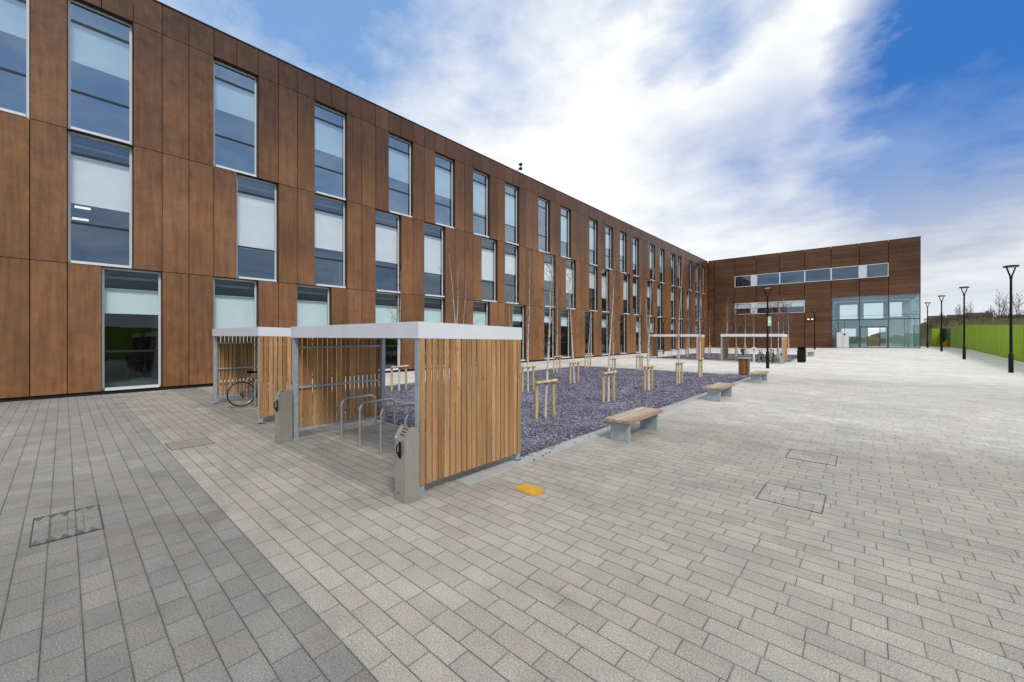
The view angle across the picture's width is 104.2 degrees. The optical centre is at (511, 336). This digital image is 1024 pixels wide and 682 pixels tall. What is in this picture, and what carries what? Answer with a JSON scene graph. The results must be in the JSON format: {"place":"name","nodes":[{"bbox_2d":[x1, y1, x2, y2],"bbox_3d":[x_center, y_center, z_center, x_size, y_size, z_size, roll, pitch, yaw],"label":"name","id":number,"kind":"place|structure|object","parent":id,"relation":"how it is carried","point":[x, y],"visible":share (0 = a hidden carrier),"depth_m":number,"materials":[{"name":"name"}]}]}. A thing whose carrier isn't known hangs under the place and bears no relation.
{"place":"outdoors","nodes":[
{"label":"outdoors","id":0,"kind":"place"},
{"bbox_2d":[0,346,1023,681],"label":"plaza paving","id":1,"kind":"structure","parent":0,"point":[244,546],"depth_m":3.83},
{"bbox_2d":[29,505,103,547],"bbox_3d":[-4.734,1.994,4.247,0.880,0.012,0.500,0,0,42],"label":"manhole cover","id":2,"kind":"object","parent":1,"relation":"on","point":[58,523],"visible":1,"depth_m":4.20,"materials":[{"name":"stone"}]},
{"bbox_2d":[165,437,213,449],"bbox_3d":[-6.005,1.997,7.431,0.650,0.006,0.630,0,0,42],"label":"manhole cover","id":3,"kind":"object","parent":1,"relation":"on","point":[188,444],"visible":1,"depth_m":7.42,"materials":[{"name":"concrete"}]},
{"bbox_2d":[227,370,291,406],"bbox_3d":[-7.272,1.475,11.607,0.588,0.998,1.750,-4,-3,41],"label":"bicycle","id":4,"kind":"object","parent":1,"relation":"on","point":[242,392],"visible":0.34,"depth_m":11.28,"materials":[{"name":"red paint"}]},
{"bbox_2d":[212,327,336,422],"bbox_3d":[-6.657,0.877,11.168,4.202,2.186,2.000,0,0,42],"label":"bike shelter","id":5,"kind":"object","parent":1,"relation":"on","point":[279,343],"visible":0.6,"depth_m":10.00,"materials":[{"name":"wood"}]},
{"bbox_2d":[274,388,292,443],"bbox_3d":[-4.374,1.502,7.586,0.268,0.996,0.293,0,0,42],"label":"cycle pump post","id":6,"kind":"object","parent":1,"relation":"on","point":[283,404],"visible":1,"depth_m":7.53,"materials":[{"name":"metal"}]},
{"bbox_2d":[339,394,377,438],"bbox_3d":[-3.088,1.598,8.056,0.110,0.804,0.830,0,0,42],"label":"bike stand","id":7,"kind":"object","parent":1,"relation":"on","point":[341,414],"visible":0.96,"depth_m":7.96,"materials":[{"name":"silver metal"}]},
{"bbox_2d":[357,398,395,445],"bbox_3d":[-2.542,1.598,7.571,0.110,0.804,0.830,0,0,42],"label":"bike stand","id":8,"kind":"object","parent":1,"relation":"on","point":[360,417],"visible":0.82,"depth_m":7.37,"materials":[{"name":"silver metal"}]},
{"bbox_2d":[378,402,414,453],"bbox_3d":[-1.997,1.598,7.086,0.110,0.804,0.830,0,0,42],"label":"bike stand","id":9,"kind":"object","parent":1,"relation":"on","point":[381,421],"visible":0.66,"depth_m":6.81,"materials":[{"name":"silver metal"}]},
{"bbox_2d":[291,321,521,496],"bbox_3d":[-2.068,0.907,7.089,4.202,2.186,2.000,0,0,42],"label":"bike shelter","id":10,"kind":"object","parent":1,"relation":"on","point":[463,351],"visible":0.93,"depth_m":5.90,"materials":[{"name":"wood"}]},
{"bbox_2d":[394,424,419,503],"bbox_3d":[-1.307,1.548,4.890,0.244,0.905,0.267,0,0,42],"label":"cycle pump post","id":11,"kind":"object","parent":1,"relation":"on","point":[407,464],"visible":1,"depth_m":4.84,"materials":[{"name":"metal"}]},
{"bbox_2d":[515,484,544,495],"bbox_3d":[0.233,1.991,5.184,0.380,0.018,0.250,0,0,45],"label":"hydrant cover","id":12,"kind":"object","parent":1,"relation":"on","point":[529,489],"visible":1,"depth_m":5.16,"materials":[{"name":"metal"}]},
{"bbox_2d":[312,355,806,485],"bbox_3d":[10.520,1.994,25.971,10.820,0.213,45.598,0,0,42],"label":"kerb edging","id":13,"kind":"object","parent":1,"relation":"on","point":[471,479],"visible":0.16,"depth_m":6.88,"materials":[{"name":"concrete"}]},
{"bbox_2d":[605,407,662,442],"bbox_3d":[2.529,1.788,8.148,0.505,0.425,1.620,0,0,42],"label":"bench","id":14,"kind":"object","parent":1,"relation":"on","point":[646,417],"visible":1,"depth_m":7.83,"materials":[{"name":"brown wood"}]},
{"bbox_2d":[649,334,704,359],"bbox_3d":[14.500,0.907,35.243,4.202,2.186,2.000,0,0,42],"label":"bike shelter","id":15,"kind":"object","parent":1,"relation":"on","point":[653,351],"visible":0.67,"depth_m":34.54,"materials":[{"name":"metal"}]},
{"bbox_2d":[704,382,734,401],"bbox_3d":[6.701,1.788,12.842,0.505,0.425,1.620,0,0,42],"label":"bench","id":16,"kind":"object","parent":1,"relation":"on","point":[716,391],"visible":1,"depth_m":12.40,"materials":[{"name":"brown wood"}]},
{"bbox_2d":[659,353,796,361],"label":"slate gravel","id":17,"kind":"structure","parent":1,"relation":"on","point":[717,356],"depth_m":37.54,"materials":[{"name":"gravel"}]},
{"bbox_2d":[716,298,732,333],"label":"birch tree","id":18,"kind":"object","parent":17,"relation":"on","point":[728,322],"visible":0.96,"depth_m":35.81,"materials":[{"name":"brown plant"}]},
{"bbox_2d":[729,303,742,355],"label":"birch tree","id":19,"kind":"object","parent":17,"relation":"on","point":[735,312],"visible":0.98,"depth_m":38.50,"materials":[{"name":"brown plant"}]},
{"bbox_2d":[764,303,778,357],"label":"birch tree","id":20,"kind":"object","parent":17,"relation":"on","point":[772,320],"visible":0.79,"depth_m":33.49,"materials":[{"name":"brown plant"}]},
{"bbox_2d":[771,295,784,357],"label":"birch tree","id":21,"kind":"object","parent":17,"relation":"on","point":[776,322],"visible":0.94,"depth_m":36.21,"materials":[{"name":"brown plant"}]},
{"bbox_2d":[776,303,792,333],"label":"birch tree","id":22,"kind":"object","parent":17,"relation":"on","point":[782,325],"visible":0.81,"depth_m":39.03,"materials":[{"name":"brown plant"}]},
{"bbox_2d":[738,357,749,374],"bbox_3d":[12.017,1.550,20.626,0.480,0.900,0.480,0,0,42],"label":"litter bin","id":23,"kind":"object","parent":1,"relation":"on","point":[743,365],"visible":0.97,"depth_m":20.50,"materials":[{"name":"wood"}]},
{"bbox_2d":[721,334,786,361],"bbox_3d":[18.947,0.907,31.291,4.202,2.186,2.000,0,0,42],"label":"bike shelter","id":24,"kind":"object","parent":1,"relation":"on","point":[724,346],"visible":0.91,"depth_m":30.86,"materials":[{"name":"metal"}]},
{"bbox_2d":[749,371,768,382],"bbox_3d":[10.886,1.788,17.551,0.505,0.425,1.620,0,0,42],"label":"bench","id":25,"kind":"object","parent":1,"relation":"on","point":[758,376],"visible":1,"depth_m":17.09,"materials":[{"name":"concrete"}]},
{"bbox_2d":[762,286,772,367],"bbox_3d":[15.960,-0.560,24.881,0.600,5.120,0.600,0,0,0],"label":"street lamp","id":26,"kind":"object","parent":1,"relation":"on","point":[767,340],"visible":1,"depth_m":24.84,"materials":[{"name":"metal"}]},
{"bbox_2d":[784,303,794,351],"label":"birch tree","id":27,"kind":"object","parent":1,"relation":"on","point":[789,313],"visible":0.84,"depth_m":45.50,"materials":[{"name":"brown plant"}]},
{"bbox_2d":[756,483,826,513],"bbox_3d":[3.476,1.997,4.958,0.650,0.006,0.690,0,0,42],"label":"manhole cover","id":28,"kind":"object","parent":1,"relation":"on","point":[807,501],"visible":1,"depth_m":4.93,"materials":[{"name":"concrete"}]},
{"bbox_2d":[797,346,805,362],"bbox_3d":[22.213,1.390,30.562,0.550,1.220,0.550,0,0,42],"label":"litter bin","id":29,"kind":"object","parent":1,"relation":"on","point":[801,354],"visible":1,"depth_m":30.40,"materials":[{"name":"metal"}]},
{"bbox_2d":[785,449,837,465],"bbox_3d":[4.963,1.997,6.600,0.650,0.006,0.660,0,0,42],"label":"manhole cover","id":30,"kind":"object","parent":1,"relation":"on","point":[826,459],"visible":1,"depth_m":6.56,"materials":[{"name":"concrete"}]},
{"bbox_2d":[837,332,848,347],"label":"white kiosk","id":31,"kind":"object","parent":1,"relation":"on","point":[842,339],"visible":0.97,"depth_m":53.15,"materials":[{"name":"metal"}]},
{"bbox_2d":[932,328,949,346],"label":"fence return","id":32,"kind":"object","parent":1,"relation":"on","point":[936,336],"visible":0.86,"depth_m":57.60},
{"bbox_2d":[938,295,945,350],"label":"street lamp","id":33,"kind":"object","parent":1,"relation":"on","point":[941,341],"visible":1,"depth_m":42.05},
{"bbox_2d":[959,286,968,358],"bbox_3d":[36.733,-1.078,32.373,0.600,5.900,0.600,0,0,0],"label":"street lamp","id":34,"kind":"object","parent":1,"relation":"on","point":[964,347],"visible":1,"depth_m":32.34,"materials":[{"name":"metal"}]},
{"bbox_2d":[950,325,1023,361],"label":"green fence","id":35,"kind":"object","parent":1,"relation":"on","point":[991,339],"visible":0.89,"depth_m":36.50,"materials":[{"name":"metal"}]},
{"bbox_2d":[1003,265,1019,372],"bbox_3d":[27.433,-0.950,21.909,0.600,5.900,0.600,0,0,0],"label":"street lamp","id":36,"kind":"object","parent":1,"relation":"on","point":[1010,362],"visible":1,"depth_m":21.87,"materials":[{"name":"metal"}]},
{"bbox_2d":[312,366,750,459],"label":"slate gravel","id":37,"kind":"structure","parent":0,"point":[581,409],"depth_m":12.59,"materials":[{"name":"gravel"}]},
{"bbox_2d":[390,365,408,390],"bbox_3d":[-4.088,1.541,14.473,0.141,0.960,0.741,0,0,38],"label":"tree stake","id":38,"kind":"object","parent":37,"relation":"on","point":[398,367],"visible":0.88,"depth_m":14.37,"materials":[{"name":"beige wood"}]},
{"bbox_2d":[387,267,413,390],"bbox_3d":[-4.121,-0.294,14.675,1.051,4.591,1.063,0,0,-30],"label":"birch tree","id":39,"kind":"object","parent":37,"relation":"on","point":[399,321],"visible":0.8,"depth_m":14.57,"materials":[{"name":"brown plant"}]},
{"bbox_2d":[438,251,476,323],"bbox_3d":[-1.679,-0.314,11.985,1.080,4.631,1.293,0,0,-39],"label":"birch tree","id":40,"kind":"object","parent":37,"relation":"on","point":[457,318],"visible":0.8,"depth_m":12.06,"materials":[{"name":"brown plant"}]},
{"bbox_2d":[450,274,480,324],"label":"birch tree","id":41,"kind":"object","parent":37,"relation":"on","point":[464,306],"visible":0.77,"depth_m":16.77,"materials":[{"name":"brown plant"}]},
{"bbox_2d":[500,282,522,326],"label":"birch tree","id":42,"kind":"object","parent":37,"relation":"on","point":[511,319],"visible":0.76,"depth_m":19.19,"materials":[{"name":"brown plant"}]},
{"bbox_2d":[521,365,535,391],"bbox_3d":[0.601,1.541,14.450,0.141,0.960,0.741,0,0,41],"label":"tree stake","id":43,"kind":"object","parent":37,"relation":"on","point":[522,377],"visible":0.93,"depth_m":14.22,"materials":[{"name":"beige wood"}]},
{"bbox_2d":[518,246,542,390],"bbox_3d":[0.640,-0.663,14.597,1.005,5.327,1.053,0,0,-10],"label":"birch tree","id":44,"kind":"object","parent":37,"relation":"on","point":[529,310],"visible":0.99,"depth_m":14.44,"materials":[{"name":"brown plant"}]},
{"bbox_2d":[535,379,557,418],"bbox_3d":[0.829,1.541,9.695,0.741,0.960,0.141,0,0,-43],"label":"tree stake","id":45,"kind":"object","parent":37,"relation":"on","point":[552,381],"visible":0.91,"depth_m":9.61,"materials":[{"name":"beige wood"}]},
{"bbox_2d":[528,241,568,416],"bbox_3d":[0.968,-0.200,9.793,1.008,4.404,1.020,0,0,37],"label":"birch tree","id":46,"kind":"object","parent":37,"relation":"on","point":[547,369],"visible":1,"depth_m":9.73,"materials":[{"name":"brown plant"}]},
{"bbox_2d":[549,278,565,371],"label":"birch tree","id":47,"kind":"object","parent":37,"relation":"on","point":[557,327],"visible":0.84,"depth_m":21.71,"materials":[{"name":"brown plant"}]},
{"bbox_2d":[560,261,584,382],"bbox_3d":[2.419,-0.580,16.837,1.196,5.165,1.182,0,0,-17],"label":"birch tree","id":48,"kind":"object","parent":37,"relation":"on","point":[570,318],"visible":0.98,"depth_m":16.80,"materials":[{"name":"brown plant"}]},
{"bbox_2d":[569,361,580,383],"bbox_3d":[2.646,1.541,16.781,0.141,0.960,0.741,0,0,40],"label":"tree stake","id":49,"kind":"object","parent":37,"relation":"on","point":[577,362],"visible":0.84,"depth_m":16.64,"materials":[{"name":"beige wood"}]},
{"bbox_2d":[583,290,596,367],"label":"birch tree","id":50,"kind":"object","parent":37,"relation":"on","point":[589,329],"visible":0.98,"depth_m":24.87,"materials":[{"name":"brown plant"}]},
{"bbox_2d":[602,371,616,402],"bbox_3d":[2.944,1.541,12.059,0.141,0.960,0.741,0,0,42],"label":"tree stake","id":51,"kind":"object","parent":37,"relation":"on","point":[613,384],"visible":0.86,"depth_m":11.92,"materials":[{"name":"beige wood"}]},
{"bbox_2d":[587,257,633,400],"bbox_3d":[2.986,-0.223,12.157,1.482,4.449,1.272,0,0,9],"label":"birch tree","id":52,"kind":"object","parent":37,"relation":"on","point":[608,377],"visible":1,"depth_m":12.11,"materials":[{"name":"brown plant"}]},
{"bbox_2d":[603,299,621,370],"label":"birch tree","id":53,"kind":"object","parent":37,"relation":"on","point":[614,332],"visible":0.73,"depth_m":19.67,"materials":[{"name":"brown plant"}]},
{"bbox_2d":[631,288,650,370],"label":"birch tree","id":54,"kind":"object","parent":37,"relation":"on","point":[639,333],"visible":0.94,"depth_m":22.78,"materials":[{"name":"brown plant"}]},
{"bbox_2d":[633,267,658,389],"bbox_3d":[5.001,-0.303,14.739,1.075,4.609,1.287,0,0,-30],"label":"birch tree","id":55,"kind":"object","parent":37,"relation":"on","point":[648,364],"visible":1,"depth_m":14.62,"materials":[{"name":"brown plant"}]},
{"bbox_2d":[643,365,654,390],"bbox_3d":[5.032,1.541,14.619,0.141,0.960,0.741,0,0,43],"label":"tree stake","id":56,"kind":"object","parent":37,"relation":"on","point":[645,367],"visible":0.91,"depth_m":14.44,"materials":[{"name":"beige wood"}]},
{"bbox_2d":[676,361,684,383],"bbox_3d":[6.961,1.541,16.518,0.141,0.960,0.741,0,0,41],"label":"tree stake","id":57,"kind":"object","parent":37,"relation":"on","point":[680,363],"visible":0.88,"depth_m":16.38,"materials":[{"name":"beige wood"}]},
{"bbox_2d":[669,249,694,383],"bbox_3d":[7.043,-0.815,16.432,1.113,5.630,1.062,0,0,9],"label":"birch tree","id":58,"kind":"object","parent":37,"relation":"on","point":[680,332],"visible":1,"depth_m":16.48,"materials":[{"name":"brown plant"}]},
{"bbox_2d":[686,277,710,376],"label":"birch tree","id":59,"kind":"object","parent":37,"relation":"on","point":[699,325],"visible":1,"depth_m":19.34,"materials":[{"name":"brown plant"}]},
{"bbox_2d":[158,0,1023,336],"label":"sky","id":60,"kind":"structure","parent":0,"point":[713,129],"materials":[{"name":"blue"}]},
{"bbox_2d":[849,317,1023,348],"bbox_3d":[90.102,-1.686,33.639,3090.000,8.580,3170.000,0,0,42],"label":"ground","id":61,"kind":"structure","parent":0,"point":[877,339],"depth_m":78.00,"materials":[{"name":"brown plant"}]},
{"bbox_2d":[0,0,707,401],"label":"office building","id":62,"kind":"structure","parent":61,"relation":"on","point":[176,186],"depth_m":17.48,"materials":[{"name":"brown wood"}]},
{"bbox_2d":[0,0,29,119],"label":"window","id":63,"kind":"structure","parent":62,"relation":"in","point":[14,15],"depth_m":12.44,"materials":[{"name":"glass"}]},
{"bbox_2d":[68,129,132,268],"bbox_3d":[-14.132,-4.604,13.718,0.382,4.388,1.548,0,0,42],"label":"window","id":64,"kind":"structure","parent":62,"relation":"in","point":[94,183],"depth_m":13.79,"materials":[{"name":"glass"}]},
{"bbox_2d":[68,0,132,144],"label":"window","id":65,"kind":"structure","parent":62,"relation":"in","point":[86,47],"depth_m":13.79,"materials":[{"name":"glass"}]},
{"bbox_2d":[105,352,128,381],"bbox_3d":[-14.949,1.100,15.093,0.700,1.160,0.600,0,0,42],"label":"chair","id":66,"kind":"object","parent":62,"relation":"on","point":[116,356],"visible":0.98,"depth_m":15.07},
{"bbox_2d":[102,266,161,390],"bbox_3d":[-13.612,-0.264,14.303,0.382,4.268,1.548,0,0,42],"label":"window","id":67,"kind":"structure","parent":62,"relation":"in","point":[123,300],"depth_m":14.41,"materials":[{"name":"white metal"}]},
{"bbox_2d":[128,349,147,378],"bbox_3d":[-15.149,1.100,16.073,0.700,1.160,0.600,0,0,42],"label":"chair","id":68,"kind":"object","parent":62,"relation":"on","point":[135,355],"visible":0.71,"depth_m":16.07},
{"bbox_2d":[213,57,257,177],"bbox_3d":[-11.534,-9.004,16.641,0.382,4.388,1.548,0,0,42],"label":"window","id":69,"kind":"structure","parent":62,"relation":"in","point":[229,99],"depth_m":16.76,"materials":[{"name":"glass"}]},
{"bbox_2d":[214,276,257,382],"bbox_3d":[-11.534,-0.264,16.641,0.382,4.268,1.548,0,0,42],"label":"window","id":70,"kind":"structure","parent":62,"relation":"in","point":[231,311],"depth_m":16.79,"materials":[{"name":"white metal"}]},
{"bbox_2d":[237,173,277,281],"bbox_3d":[-11.015,-4.604,17.225,0.382,4.388,1.548,0,0,42],"label":"window","id":71,"kind":"structure","parent":62,"relation":"in","point":[257,218],"depth_m":17.39,"materials":[{"name":"glass"}]},
{"bbox_2d":[297,284,330,338],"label":"window","id":72,"kind":"structure","parent":62,"relation":"in","point":[311,312],"depth_m":19.16,"materials":[{"name":"glass"}]},
{"bbox_2d":[314,193,346,288],"bbox_3d":[-8.937,-4.604,19.563,0.382,4.388,1.548,0,0,42],"label":"window","id":73,"kind":"structure","parent":62,"relation":"in","point":[330,229],"depth_m":19.80,"materials":[{"name":"white metal"}]},
{"bbox_2d":[314,100,346,200],"bbox_3d":[-8.937,-9.004,19.563,0.382,4.388,1.548,0,0,42],"label":"window","id":74,"kind":"structure","parent":62,"relation":"in","point":[329,139],"depth_m":19.80,"materials":[{"name":"glass"}]},
{"bbox_2d":[376,291,400,370],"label":"window","id":75,"kind":"structure","parent":62,"relation":"in","point":[382,312],"depth_m":22.16,"materials":[{"name":"white metal"}]},
{"bbox_2d":[376,209,400,292],"bbox_3d":[-6.859,-4.604,21.901,0.382,4.388,1.548,0,0,42],"label":"window","id":76,"kind":"structure","parent":62,"relation":"in","point":[388,240],"depth_m":22.18,"materials":[{"name":"white metal"}]},
{"bbox_2d":[389,132,412,217],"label":"window","id":77,"kind":"structure","parent":62,"relation":"in","point":[400,165],"depth_m":22.78,"materials":[{"name":"glass"}]},
{"bbox_2d":[424,296,444,367],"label":"window","id":78,"kind":"structure","parent":62,"relation":"in","point":[437,315],"depth_m":24.56,"materials":[{"name":"white metal"}]},
{"bbox_2d":[424,221,444,296],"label":"window","id":79,"kind":"structure","parent":62,"relation":"in","point":[434,248],"depth_m":24.54,"materials":[{"name":"white metal"}]},
{"bbox_2d":[435,152,454,228],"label":"window","id":80,"kind":"structure","parent":62,"relation":"in","point":[444,180],"depth_m":25.19,"materials":[{"name":"glass"}]},
{"bbox_2d":[473,300,489,363],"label":"window","id":81,"kind":"structure","parent":62,"relation":"in","point":[484,316],"depth_m":27.59,"materials":[{"name":"white metal"}]},
{"bbox_2d":[473,168,489,237],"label":"window","id":82,"kind":"structure","parent":62,"relation":"in","point":[481,194],"depth_m":27.57,"materials":[{"name":"glass"}]},
{"bbox_2d":[482,236,496,301],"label":"window","id":83,"kind":"structure","parent":62,"relation":"in","point":[487,255],"depth_m":28.10,"materials":[{"name":"white metal"}]},
{"bbox_2d":[505,242,518,303],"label":"window","id":84,"kind":"structure","parent":62,"relation":"in","point":[509,259],"depth_m":29.93,"materials":[{"name":"white metal"}]},
{"bbox_2d":[505,182,518,245],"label":"window","id":85,"kind":"structure","parent":62,"relation":"in","point":[509,201],"depth_m":29.84,"materials":[{"name":"glass"}]},
{"bbox_2d":[512,304,525,360],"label":"window","id":86,"kind":"structure","parent":62,"relation":"in","point":[518,316],"depth_m":30.63,"materials":[{"name":"white metal"}]},
{"bbox_2d":[538,196,549,253],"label":"window","id":87,"kind":"structure","parent":62,"relation":"in","point":[548,201],"depth_m":32.91,"materials":[{"name":"white metal"}]},
{"bbox_2d":[544,307,554,358],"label":"window","id":88,"kind":"structure","parent":62,"relation":"in","point":[546,319],"depth_m":33.53,"materials":[{"name":"white metal"}]},
{"bbox_2d":[544,253,554,306],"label":"window","id":89,"kind":"structure","parent":62,"relation":"in","point":[550,265],"depth_m":33.50,"materials":[{"name":"glass"}]},
{"bbox_2d":[561,308,570,357],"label":"window","id":90,"kind":"structure","parent":62,"relation":"in","point":[563,323],"depth_m":35.25,"materials":[{"name":"white metal"}]},
{"bbox_2d":[561,206,570,258],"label":"window","id":91,"kind":"structure","parent":62,"relation":"in","point":[563,220],"depth_m":35.22,"materials":[{"name":"glass"}]},
{"bbox_2d":[566,258,575,309],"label":"window","id":92,"kind":"structure","parent":62,"relation":"in","point":[574,262],"depth_m":35.82,"materials":[{"name":"glass"}]},
{"bbox_2d":[585,311,593,355],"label":"window","id":93,"kind":"structure","parent":62,"relation":"in","point":[592,322],"depth_m":38.22,"materials":[{"name":"white metal"}]},
{"bbox_2d":[589,264,597,311],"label":"window","id":94,"kind":"structure","parent":62,"relation":"in","point":[591,276],"depth_m":38.74,"materials":[{"name":"glass"}]},
{"bbox_2d":[589,218,597,265],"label":"window","id":95,"kind":"structure","parent":62,"relation":"in","point":[591,231],"depth_m":38.74,"materials":[{"name":"glass"}]},
{"bbox_2d":[602,312,608,354],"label":"window","id":96,"kind":"structure","parent":62,"relation":"in","point":[607,317],"depth_m":40.61,"materials":[{"name":"white metal"}]},
{"bbox_2d":[602,268,608,312],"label":"window","id":97,"kind":"structure","parent":62,"relation":"in","point":[605,289],"depth_m":40.54,"materials":[{"name":"glass"}]},
{"bbox_2d":[606,225,612,269],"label":"window","id":98,"kind":"structure","parent":62,"relation":"in","point":[609,238],"depth_m":41.10,"materials":[{"name":"glass"}]},
{"bbox_2d":[620,314,626,353],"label":"window","id":99,"kind":"structure","parent":62,"relation":"in","point":[625,315],"depth_m":43.49,"materials":[{"name":"white metal"}]},
{"bbox_2d":[620,231,626,273],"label":"window","id":100,"kind":"structure","parent":62,"relation":"in","point":[625,235],"depth_m":43.43,"materials":[{"name":"glass"}]},
{"bbox_2d":[623,273,629,313],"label":"window","id":101,"kind":"structure","parent":62,"relation":"in","point":[626,285],"depth_m":44.01,"materials":[{"name":"glass"}]},
{"bbox_2d":[633,276,638,314],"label":"window","id":102,"kind":"structure","parent":62,"relation":"in","point":[635,286],"depth_m":45.85,"materials":[{"name":"glass"}]},
{"bbox_2d":[633,237,638,276],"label":"window","id":103,"kind":"structure","parent":62,"relation":"in","point":[636,246],"depth_m":45.77,"materials":[{"name":"glass"}]},
{"bbox_2d":[650,244,654,280],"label":"window","id":104,"kind":"structure","parent":62,"relation":"in","point":[653,251],"depth_m":49.30,"materials":[{"name":"glass"}]},
{"bbox_2d":[658,282,661,316],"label":"window","id":105,"kind":"structure","parent":62,"relation":"in","point":[660,288],"depth_m":51.08,"materials":[{"name":"glass"}]},
{"bbox_2d":[660,248,664,283],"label":"window","id":106,"kind":"structure","parent":62,"relation":"in","point":[662,258],"depth_m":51.68,"materials":[{"name":"glass"}]},
{"bbox_2d":[708,236,920,347],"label":"entrance building","id":107,"kind":"structure","parent":61,"relation":"on","point":[826,282],"depth_m":58.02,"materials":[{"name":"wood"}]},
{"bbox_2d":[757,301,779,313],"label":"window","id":108,"kind":"structure","parent":107,"relation":"in","point":[759,304],"depth_m":60.30,"materials":[{"name":"glass"}]},
{"bbox_2d":[780,300,804,312],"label":"window","id":109,"kind":"structure","parent":107,"relation":"in","point":[799,302],"depth_m":57.92,"materials":[{"name":"glass"}]},
{"bbox_2d":[924,312,1023,327],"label":"scrub","id":110,"kind":"object","parent":61,"relation":"on","point":[948,320],"visible":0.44,"depth_m":81.18,"materials":[{"name":"plant"}]},
{"bbox_2d":[988,290,1014,314],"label":"bare tree","id":111,"kind":"object","parent":61,"relation":"on","point":[1004,304],"visible":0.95,"depth_m":87.88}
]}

